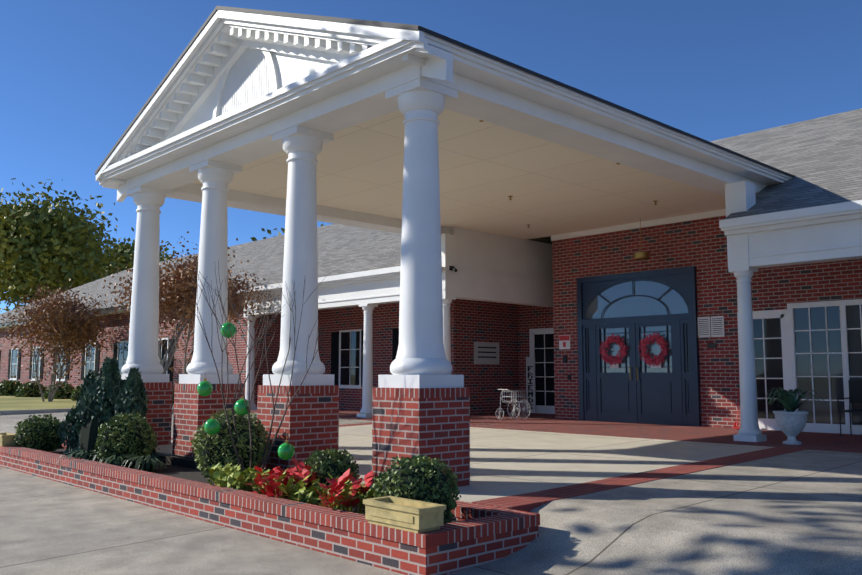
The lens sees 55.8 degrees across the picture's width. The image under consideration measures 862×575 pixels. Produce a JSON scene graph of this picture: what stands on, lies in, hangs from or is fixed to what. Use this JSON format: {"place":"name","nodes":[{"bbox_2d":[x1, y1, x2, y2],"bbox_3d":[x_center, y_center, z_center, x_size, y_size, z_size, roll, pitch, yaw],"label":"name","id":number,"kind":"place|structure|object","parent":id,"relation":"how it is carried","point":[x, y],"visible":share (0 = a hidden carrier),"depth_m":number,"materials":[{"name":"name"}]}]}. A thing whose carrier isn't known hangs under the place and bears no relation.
{"place":"outdoors","nodes":[
{"label":"outdoors","id":0,"kind":"place"},
{"bbox_2d":[0,396,76,409],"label":"lawn","id":1,"kind":"structure","parent":0,"point":[15,403],"depth_m":28.98,"materials":[{"name":"green plant"}]},
{"bbox_2d":[0,379,23,395],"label":"foundation shrub","id":2,"kind":"object","parent":1,"relation":"on","point":[9,382],"depth_m":38.84,"materials":[{"name":"green plant"}]},
{"bbox_2d":[14,381,45,396],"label":"foundation shrub","id":3,"kind":"object","parent":1,"relation":"on","point":[17,392],"depth_m":36.73,"materials":[{"name":"green plant"}]},
{"bbox_2d":[43,382,73,398],"bbox_3d":[-15.720,4.501,34.499,1.371,1.007,1.383,6,-8,-43],"label":"foundation shrub","id":4,"kind":"object","parent":1,"relation":"on","point":[66,386],"depth_m":34.14,"materials":[{"name":"green plant"}]},
{"bbox_2d":[0,274,122,401],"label":"crepe myrtle","id":5,"kind":"object","parent":1,"relation":"on","point":[76,316],"depth_m":30.85,"materials":[{"name":"brown plant"}]},
{"bbox_2d":[71,385,81,400],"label":"foundation shrub","id":6,"kind":"object","parent":1,"relation":"on","point":[74,391],"depth_m":31.99,"materials":[{"name":"green plant"}]},
{"bbox_2d":[0,406,172,414],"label":"lawn kerb","id":7,"kind":"structure","parent":1,"relation":"on","point":[14,412],"depth_m":23.88,"materials":[{"name":"concrete"}]},
{"bbox_2d":[98,231,270,413],"bbox_3d":[-6.856,1.148,22.896,5.287,5.154,5.247,6,-8,-43],"label":"crepe myrtle","id":8,"kind":"object","parent":1,"relation":"on","point":[179,275],"depth_m":22.23,"materials":[{"name":"brown plant"}]},
{"bbox_2d":[0,178,133,310],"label":"oak tree","id":9,"kind":"object","parent":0,"point":[63,244],"depth_m":55.59,"materials":[{"name":"green plant"}]},
{"bbox_2d":[0,412,861,574],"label":"driveway","id":10,"kind":"structure","parent":0,"point":[797,513],"depth_m":7.08,"materials":[{"name":"grey concrete"}]},
{"bbox_2d":[51,448,456,523],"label":"planter soil","id":11,"kind":"structure","parent":10,"relation":"on","point":[186,468],"depth_m":11.22,"materials":[{"name":"brown soil"}]},
{"bbox_2d":[12,414,63,451],"bbox_3d":[-6.569,2.484,13.703,0.878,0.719,0.889,6,-8,-43],"label":"boxwood","id":12,"kind":"object","parent":11,"relation":"on","point":[45,422],"depth_m":13.44,"materials":[{"name":"green plant"}]},
{"bbox_2d":[57,369,99,454],"bbox_3d":[-5.685,2.165,13.553,0.941,1.604,0.961,6,-8,-43],"label":"arborvitae","id":13,"kind":"object","parent":11,"relation":"on","point":[69,417],"depth_m":13.37,"materials":[{"name":"green plant"}]},
{"bbox_2d":[64,356,124,456],"bbox_3d":[-5.184,1.990,12.914,1.086,1.819,1.074,6,-8,-43],"label":"arborvitae","id":14,"kind":"object","parent":11,"relation":"on","point":[109,370],"depth_m":12.74,"materials":[{"name":"green plant"}]},
{"bbox_2d":[56,449,180,471],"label":"liriope grass","id":15,"kind":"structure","parent":11,"relation":"on","point":[147,463],"depth_m":11.14,"materials":[{"name":"green plant"}]},
{"bbox_2d":[95,411,156,466],"bbox_3d":[-4.386,2.217,11.707,0.902,0.866,0.892,6,-8,-43],"label":"boxwood","id":16,"kind":"object","parent":11,"relation":"on","point":[151,443],"depth_m":11.47,"materials":[{"name":"green plant"}]},
{"bbox_2d":[97,367,159,453],"bbox_3d":[-4.640,2.033,12.526,0.877,1.651,0.892,6,-8,-43],"label":"arborvitae","id":17,"kind":"object","parent":11,"relation":"on","point":[124,399],"depth_m":12.49,"materials":[{"name":"green plant"}]},
{"bbox_2d":[190,409,270,481],"bbox_3d":[-2.437,1.972,9.983,0.996,0.995,1.007,6,-8,-43],"label":"boxwood","id":18,"kind":"object","parent":11,"relation":"on","point":[259,425],"depth_m":9.70,"materials":[{"name":"green plant"}]},
{"bbox_2d":[178,260,329,472],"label":"bare shrub branches","id":19,"kind":"object","parent":11,"relation":"on","point":[248,410],"visible":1,"depth_m":9.69,"materials":[{"name":"brown"}]},
{"bbox_2d":[197,322,294,459],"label":"ball ornaments","id":20,"kind":"object","parent":19,"relation":"hanging from","point":[286,451],"visible":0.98,"depth_m":9.48},
{"bbox_2d":[203,312,287,442],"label":"ornament caps","id":21,"kind":"object","parent":20,"relation":"attached to","point":[242,397],"visible":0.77,"depth_m":9.55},
{"bbox_2d":[207,462,380,513],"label":"flowering plants","id":22,"kind":"object","parent":11,"relation":"on","point":[231,477],"visible":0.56,"depth_m":8.12,"materials":[{"name":"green plant"}]},
{"bbox_2d":[253,457,373,507],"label":"poinsettias","id":23,"kind":"object","parent":11,"relation":"on","point":[304,474],"visible":0.67,"depth_m":7.96,"materials":[{"name":"red plant"}]},
{"bbox_2d":[299,448,359,496],"bbox_3d":[-1.074,1.999,8.649,0.653,0.597,0.639,6,-8,-43],"label":"boxwood","id":24,"kind":"object","parent":11,"relation":"on","point":[316,453],"depth_m":8.49,"materials":[{"name":"green plant"}]},
{"bbox_2d":[371,454,460,523],"bbox_3d":[-0.123,1.823,7.083,0.758,0.719,0.756,6,-8,-43],"label":"boxwood","id":25,"kind":"object","parent":11,"relation":"on","point":[454,490],"depth_m":6.92,"materials":[{"name":"green plant"}]},
{"bbox_2d":[0,446,538,574],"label":"planter walls","id":26,"kind":"structure","parent":10,"relation":"on","point":[402,558],"depth_m":7.19,"materials":[{"name":"brick"}]},
{"bbox_2d":[0,441,518,547],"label":"brick wall coping","id":27,"kind":"object","parent":26,"relation":"on","point":[338,519],"visible":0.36,"depth_m":7.68,"materials":[{"name":"brick"}]},
{"bbox_2d":[0,432,18,446],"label":"planter box","id":28,"kind":"object","parent":27,"relation":"on","point":[6,439],"visible":0.75,"depth_m":13.49,"materials":[{"name":"beige wood"}]},
{"bbox_2d":[363,496,445,532],"bbox_3d":[-0.218,1.799,6.456,0.290,0.185,0.670,6,-8,-43],"label":"planter box","id":29,"kind":"object","parent":27,"relation":"on","point":[410,515],"visible":1,"depth_m":6.31,"materials":[{"name":"yellow wood"}]},
{"bbox_2d":[439,510,539,543],"bbox_3d":[-3.266,2.373,10.581,1.116,0.097,11.016,6,-8,-43],"label":"planter cap","id":30,"kind":"object","parent":26,"relation":"on","point":[468,529],"visible":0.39,"depth_m":6.63,"materials":[{"name":"brick"}]},
{"bbox_2d":[171,422,371,439],"bbox_3d":[-3.274,2.976,16.278,6.600,0.302,0.450,6,-8,-43],"label":"brick band","id":31,"kind":"object","parent":10,"relation":"on","point":[345,425],"depth_m":17.83,"materials":[{"name":"red brick"}]},
{"bbox_2d":[155,424,773,502],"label":"driveway","id":32,"kind":"structure","parent":10,"relation":"on","point":[505,462],"depth_m":11.41,"materials":[{"name":"beige concrete"}]},
{"bbox_2d":[146,388,469,487],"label":"brick pedestals","id":33,"kind":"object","parent":32,"relation":"on","point":[436,428],"visible":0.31,"depth_m":10.05,"materials":[{"name":"red brick"}]},
{"bbox_2d":[143,382,469,397],"bbox_3d":[-2.526,1.407,11.393,0.750,0.100,7.752,6,-8,-43],"label":"portico pier soldier course","id":34,"kind":"object","parent":33,"relation":"on","point":[418,392],"visible":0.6,"depth_m":10.10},
{"bbox_2d":[121,78,463,387],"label":"portico columns","id":35,"kind":"structure","parent":34,"relation":"on","point":[420,361],"depth_m":10.52,"materials":[{"name":"white paint"}]},
{"bbox_2d":[101,29,792,233],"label":"portico entablature","id":36,"kind":"structure","parent":35,"relation":"on","point":[345,94],"depth_m":10.93,"materials":[{"name":"white paint"}]},
{"bbox_2d":[96,9,452,201],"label":"pediment","id":37,"kind":"structure","parent":36,"relation":"on","point":[182,101],"depth_m":11.50,"materials":[{"name":"white paint"}]},
{"bbox_2d":[212,48,279,118],"bbox_3d":[-2.678,-2.962,11.707,0.050,1.334,1.792,6,-8,-43],"label":"pediment vent","id":38,"kind":"object","parent":37,"relation":"in","point":[272,66],"visible":0.4,"depth_m":11.72,"materials":[{"name":"white wood"}]},
{"bbox_2d":[95,6,794,243],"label":"portico roof","id":39,"kind":"structure","parent":36,"relation":"on","point":[546,239],"depth_m":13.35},
{"bbox_2d":[471,447,806,511],"bbox_3d":[2.942,2.290,9.761,6.650,0.302,0.450,6,-8,-43],"label":"brick band","id":40,"kind":"object","parent":10,"relation":"on","point":[527,502],"visible":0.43,"depth_m":8.91,"materials":[{"name":"red brick"}]},
{"bbox_2d":[0,0,861,313],"label":"sky","id":41,"kind":"structure","parent":0,"point":[75,74],"materials":[{"name":"blue"}]},
{"bbox_2d":[0,181,861,328],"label":"fascia","id":42,"kind":"structure","parent":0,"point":[489,267],"depth_m":18.98,"materials":[{"name":"white paint"}]},
{"bbox_2d":[449,266,457,271],"bbox_3d":[0.522,-0.419,18.566,0.113,0.166,0.283,3,-7,-27],"label":"security camera","id":43,"kind":"object","parent":42,"relation":"attached to","point":[452,268],"visible":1,"depth_m":18.55,"materials":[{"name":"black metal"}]},
{"bbox_2d":[192,108,725,239],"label":"portico ceiling","id":44,"kind":"structure","parent":0,"point":[486,169],"depth_m":14.52,"materials":[{"name":"beige paint"}]},
{"bbox_2d":[479,120,657,259],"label":"ceiling light fixtures","id":45,"kind":"object","parent":44,"relation":"attached to","point":[641,255],"visible":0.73,"depth_m":17.51,"materials":[{"name":"gold metal"}]},
{"bbox_2d":[172,407,861,452],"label":"brick walkway","id":46,"kind":"structure","parent":0,"point":[540,422],"depth_m":15.46,"materials":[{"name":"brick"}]},
{"bbox_2d":[0,216,861,427],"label":"brick walls","id":47,"kind":"structure","parent":46,"relation":"on","point":[700,245],"depth_m":19.64,"materials":[{"name":"red brick"}]},
{"bbox_2d":[9,348,17,379],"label":"window frame","id":48,"kind":"object","parent":47,"relation":"attached to","point":[13,378],"visible":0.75,"depth_m":41.33,"materials":[{"name":"white paint"}]},
{"bbox_2d":[11,349,17,377],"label":"window glass","id":49,"kind":"object","parent":48,"relation":"attached to","point":[13,367],"visible":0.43,"depth_m":41.32,"materials":[{"name":"blue"}]},
{"bbox_2d":[7,349,20,378],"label":"window shutters","id":50,"kind":"object","parent":47,"relation":"attached to","point":[18,365],"depth_m":40.82,"materials":[{"name":"black wood"}]},
{"bbox_2d":[31,347,40,380],"bbox_3d":[-18.862,3.642,38.878,0.080,1.610,1.130,6,-8,-43],"label":"window frame","id":51,"kind":"object","parent":47,"relation":"attached to","point":[33,379],"visible":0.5,"depth_m":39.08,"materials":[{"name":"white paint"}]},
{"bbox_2d":[33,348,39,378],"bbox_3d":[-18.846,3.623,38.895,0.015,1.450,0.950,6,-8,-43],"label":"window glass","id":52,"kind":"object","parent":51,"relation":"attached to","point":[34,376],"visible":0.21,"depth_m":38.96,"materials":[{"name":"blue"}]},
{"bbox_2d":[29,347,43,378],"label":"window shutters","id":53,"kind":"object","parent":47,"relation":"attached to","point":[41,368],"depth_m":38.43,"materials":[{"name":"black wood"}]},
{"bbox_2d":[56,349,65,380],"bbox_3d":[-16.585,3.392,36.503,0.080,1.610,1.130,6,-8,-43],"label":"window frame","id":54,"kind":"object","parent":47,"relation":"attached to","point":[64,379],"visible":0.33,"depth_m":36.45,"materials":[{"name":"white paint"}]},
{"bbox_2d":[57,349,64,378],"bbox_3d":[-16.568,3.373,36.520,0.015,1.450,0.950,6,-8,-43],"label":"window glass","id":55,"kind":"object","parent":54,"relation":"attached to","point":[58,377],"visible":0.21,"depth_m":36.59,"materials":[{"name":"blue"}]},
{"bbox_2d":[53,345,70,378],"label":"window shutters","id":56,"kind":"object","parent":47,"relation":"attached to","point":[68,349],"depth_m":35.95,"materials":[{"name":"black"}]},
{"bbox_2d":[84,343,95,377],"bbox_3d":[-14.307,3.142,34.128,0.080,1.610,1.130,6,-8,-43],"label":"window frame","id":57,"kind":"object","parent":47,"relation":"attached to","point":[90,361],"visible":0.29,"depth_m":34.42,"materials":[{"name":"white paint"}]},
{"bbox_2d":[85,345,94,376],"bbox_3d":[-14.291,3.123,34.145,0.015,1.450,0.950,6,-8,-43],"label":"window glass","id":58,"kind":"object","parent":57,"relation":"attached to","point":[89,365],"depth_m":34.16,"materials":[{"name":"blue"}]},
{"bbox_2d":[81,344,99,379],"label":"window shutters","id":59,"kind":"object","parent":47,"relation":"attached to","point":[97,355],"depth_m":33.73,"materials":[{"name":"black"}]},
{"bbox_2d":[113,342,117,360],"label":"window shutters","id":60,"kind":"object","parent":47,"relation":"attached to","point":[115,351],"depth_m":32.31,"materials":[{"name":"black"}]},
{"bbox_2d":[117,341,128,373],"bbox_3d":[-12.029,2.892,31.753,0.080,1.610,1.130,6,-8,-43],"label":"window frame","id":61,"kind":"object","parent":47,"relation":"attached to","point":[123,348],"visible":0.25,"depth_m":31.96,"materials":[{"name":"white paint"}]},
{"bbox_2d":[118,342,127,373],"bbox_3d":[-12.013,2.873,31.770,0.015,1.450,0.950,6,-8,-43],"label":"window glass","id":62,"kind":"object","parent":61,"relation":"attached to","point":[121,361],"visible":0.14,"depth_m":31.86,"materials":[{"name":"blue"}]},
{"bbox_2d":[161,338,168,373],"bbox_3d":[-9.752,2.642,29.378,0.080,1.610,1.130,6,-8,-43],"label":"window frame","id":63,"kind":"object","parent":47,"relation":"attached to","point":[167,348],"visible":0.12,"depth_m":29.17,"materials":[{"name":"white paint"}]},
{"bbox_2d":[158,340,166,373],"bbox_3d":[-9.736,2.623,29.396,0.015,1.450,0.950,6,-8,-43],"label":"window glass","id":64,"kind":"object","parent":63,"relation":"attached to","point":[163,350],"visible":0.07,"depth_m":29.30,"materials":[{"name":"black"}]},
{"bbox_2d":[167,339,173,380],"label":"window shutters","id":65,"kind":"object","parent":47,"relation":"attached to","point":[169,372],"depth_m":28.78,"materials":[{"name":"black wood"}]},
{"bbox_2d":[339,329,361,388],"bbox_3d":[-2.441,2.152,24.491,0.080,1.760,1.130,6,-8,-43],"label":"window frame","id":66,"kind":"structure","parent":47,"relation":"attached to","point":[349,385],"depth_m":24.50,"materials":[{"name":"white paint"}]},
{"bbox_2d":[331,330,363,385],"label":"window shutters","id":67,"kind":"object","parent":66,"relation":"attached to","point":[335,353],"depth_m":24.96,"materials":[{"name":"black"}]},
{"bbox_2d":[340,331,359,384],"bbox_3d":[-2.425,2.134,24.508,0.015,1.600,0.950,6,-8,-43],"label":"glass window","id":68,"kind":"structure","parent":66,"relation":"attached to","point":[349,375],"depth_m":24.50,"materials":[{"name":"black"}]},
{"bbox_2d":[0,108,861,323],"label":"roof shingles","id":69,"kind":"object","parent":47,"relation":"on","point":[820,159],"visible":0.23,"depth_m":18.95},
{"bbox_2d":[474,342,498,363],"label":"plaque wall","id":70,"kind":"structure","parent":47,"relation":"attached to","point":[477,360],"depth_m":22.17,"materials":[{"name":"grey metal"}]},
{"bbox_2d":[478,347,495,357],"bbox_3d":[1.534,1.769,22.190,0.740,0.300,0.004,6,-8,-43],"label":"sign lettering","id":71,"kind":"object","parent":70,"relation":"attached to","point":[486,352],"depth_m":22.16},
{"bbox_2d":[529,328,554,413],"bbox_3d":[3.140,2.293,22.394,0.060,2.340,1.030,6,-8,-43],"label":"french door","id":72,"kind":"structure","parent":47,"relation":"attached to","point":[545,409],"depth_m":22.44,"materials":[{"name":"white paint"}]},
{"bbox_2d":[526,357,535,412],"bbox_3d":[2.779,2.715,22.629,0.040,1.550,0.300,6,-8,-43],"label":"vertical sign","id":73,"kind":"object","parent":72,"relation":"attached to","point":[530,361],"visible":0.64,"depth_m":22.60,"materials":[{"name":"white"}]},
{"bbox_2d":[528,366,532,409],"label":"friends board letters","id":74,"kind":"object","parent":73,"relation":"attached to","point":[529,390],"visible":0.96,"depth_m":22.61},
{"bbox_2d":[535,334,554,405],"bbox_3d":[3.148,2.339,22.397,0.018,2.250,0.850,6,-8,-43],"label":"door glass","id":75,"kind":"object","parent":72,"relation":"attached to","point":[539,368],"visible":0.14,"depth_m":22.40,"materials":[{"name":"black"}]},
{"bbox_2d":[559,335,569,348],"bbox_3d":[3.226,1.319,19.633,0.026,0.340,0.320,6,-8,-43],"label":"no smoking sign","id":76,"kind":"object","parent":47,"relation":"attached to","point":[567,344],"depth_m":19.62,"materials":[{"name":"plastic"}]},
{"bbox_2d":[563,356,570,379],"bbox_3d":[3.262,1.925,19.521,0.040,0.570,0.200,6,-8,-43],"label":"doorbell box","id":77,"kind":"object","parent":47,"relation":"attached to","point":[565,361],"visible":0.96,"depth_m":19.54,"materials":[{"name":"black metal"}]},
{"bbox_2d":[577,266,700,426],"bbox_3d":[4.555,1.338,18.191,0.081,3.360,3.040,6,-8,-43],"label":"entrance door frame","id":78,"kind":"object","parent":47,"relation":"attached to","point":[668,398],"visible":0.88,"depth_m":18.02,"materials":[{"name":"blue wood"}]},
{"bbox_2d":[599,334,627,365],"bbox_3d":[4.147,1.433,18.503,0.122,0.716,0.747,6,-8,-44],"label":"wreath","id":79,"kind":"object","parent":78,"relation":"attached to","point":[605,357],"visible":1,"depth_m":18.49,"materials":[{"name":"red plant"}]},
{"bbox_2d":[629,367,637,379],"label":"door handles","id":80,"kind":"object","parent":78,"relation":"attached to","point":[630,372],"visible":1,"depth_m":18.12,"materials":[{"name":"metal"}]},
{"bbox_2d":[610,362,660,367],"bbox_3d":[4.548,1.704,18.138,0.014,0.180,1.310,6,-8,-43],"label":"door glass pane","id":81,"kind":"structure","parent":78,"relation":"attached to","point":[617,366],"depth_m":17.85,"materials":[{"name":"white"}]},
{"bbox_2d":[584,279,689,372],"bbox_3d":[4.583,1.351,18.217,0.022,3.340,3.000,6,-8,-43],"label":"door glass","id":82,"kind":"object","parent":78,"relation":"in","point":[672,300],"depth_m":18.25,"materials":[{"name":"blue glass"}]},
{"bbox_2d":[638,332,669,366],"bbox_3d":[4.862,1.353,17.762,0.115,0.768,0.805,6,-8,-43],"label":"wreath","id":83,"kind":"object","parent":78,"relation":"attached to","point":[643,342],"visible":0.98,"depth_m":17.75,"materials":[{"name":"red plant"}]},
{"bbox_2d":[699,318,721,347],"bbox_3d":[5.829,0.958,16.929,0.024,0.612,0.520,6,-8,-43],"label":"sign lettering","id":84,"kind":"object","parent":47,"relation":"attached to","point":[711,345],"depth_m":16.88},
{"bbox_2d":[697,316,724,337],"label":"wall signs","id":85,"kind":"object","parent":47,"relation":"attached to","point":[705,327],"depth_m":16.94,"materials":[{"name":"grey metal"}]},
{"bbox_2d":[737,309,790,430],"bbox_3d":[6.596,1.626,16.052,0.060,2.340,1.030,6,-8,-43],"label":"door frame","id":86,"kind":"object","parent":47,"relation":"attached to","point":[766,423],"visible":0.46,"depth_m":15.87,"materials":[{"name":"white paint"}]},
{"bbox_2d":[753,318,784,418],"bbox_3d":[6.604,1.671,16.055,0.018,2.250,0.850,6,-8,-43],"label":"door glass","id":87,"kind":"object","parent":86,"relation":"attached to","point":[773,347],"visible":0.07,"depth_m":16.02,"materials":[{"name":"black"}]},
{"bbox_2d":[787,299,861,434],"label":"window frame","id":88,"kind":"object","parent":47,"relation":"attached to","point":[831,427],"visible":0.85,"depth_m":15.15,"materials":[{"name":"white paint"}]},
{"bbox_2d":[794,305,861,424],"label":"window glass","id":89,"kind":"object","parent":88,"relation":"attached to","point":[819,345],"depth_m":15.23,"materials":[{"name":"grey"}]},
{"bbox_2d":[244,267,766,441],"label":"columns","id":90,"kind":"structure","parent":46,"relation":"on","point":[749,430],"depth_m":13.50,"materials":[{"name":"white paint"}]},
{"bbox_2d":[496,389,529,419],"bbox_3d":[1.910,2.798,19.494,1.085,0.725,0.340,6,-8,-43],"label":"wire tricycle planter","id":91,"kind":"object","parent":46,"relation":"on","point":[518,401],"visible":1,"depth_m":19.54,"materials":[{"name":"white metal"}]},
{"bbox_2d":[732,390,739,428],"bbox_3d":[6.158,2.426,16.104,0.292,0.765,0.371,6,-8,-43],"label":"red hand truck","id":92,"kind":"object","parent":46,"relation":"on","point":[735,425],"visible":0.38,"depth_m":16.22,"materials":[{"name":"red paint"}]},
{"bbox_2d":[773,410,808,444],"bbox_3d":[5.657,2.200,12.771,0.520,0.510,0.520,6,-8,-43],"label":"urn planter","id":93,"kind":"object","parent":46,"relation":"on","point":[791,425],"visible":0.98,"depth_m":12.63,"materials":[{"name":"white stone"}]},
{"bbox_2d":[762,387,828,411],"bbox_3d":[5.630,1.770,12.742,0.978,0.399,1.023,6,-8,-43],"label":"potted plant","id":94,"kind":"object","parent":93,"relation":"on","point":[788,401],"visible":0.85,"depth_m":12.72,"materials":[{"name":"green plant"}]},
{"bbox_2d":[837,380,861,436],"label":"patio chair","id":95,"kind":"object","parent":46,"relation":"on","point":[855,391],"visible":0.88,"depth_m":14.50,"materials":[{"name":"black metal"}]},
{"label":"window frame","id":96,"kind":"object","parent":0,"visible":0},
{"bbox_2d":[392,328,398,374],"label":"window shutters","id":97,"kind":"object","parent":96,"relation":"attached to","point":[395,342],"depth_m":23.03,"materials":[{"name":"black wood"}]},
{"label":"lawn","id":98,"kind":"structure","parent":0,"visible":0},
{"bbox_2d":[82,232,184,281],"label":"oak tree","id":99,"kind":"object","parent":98,"relation":"on","point":[121,262],"visible":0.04,"depth_m":76.76,"materials":[{"name":"green plant"}]},
{"bbox_2d":[251,224,324,240],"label":"oak tree","id":100,"kind":"object","parent":98,"relation":"on","point":[269,232],"depth_m":63.31,"materials":[{"name":"plant"}]}
]}

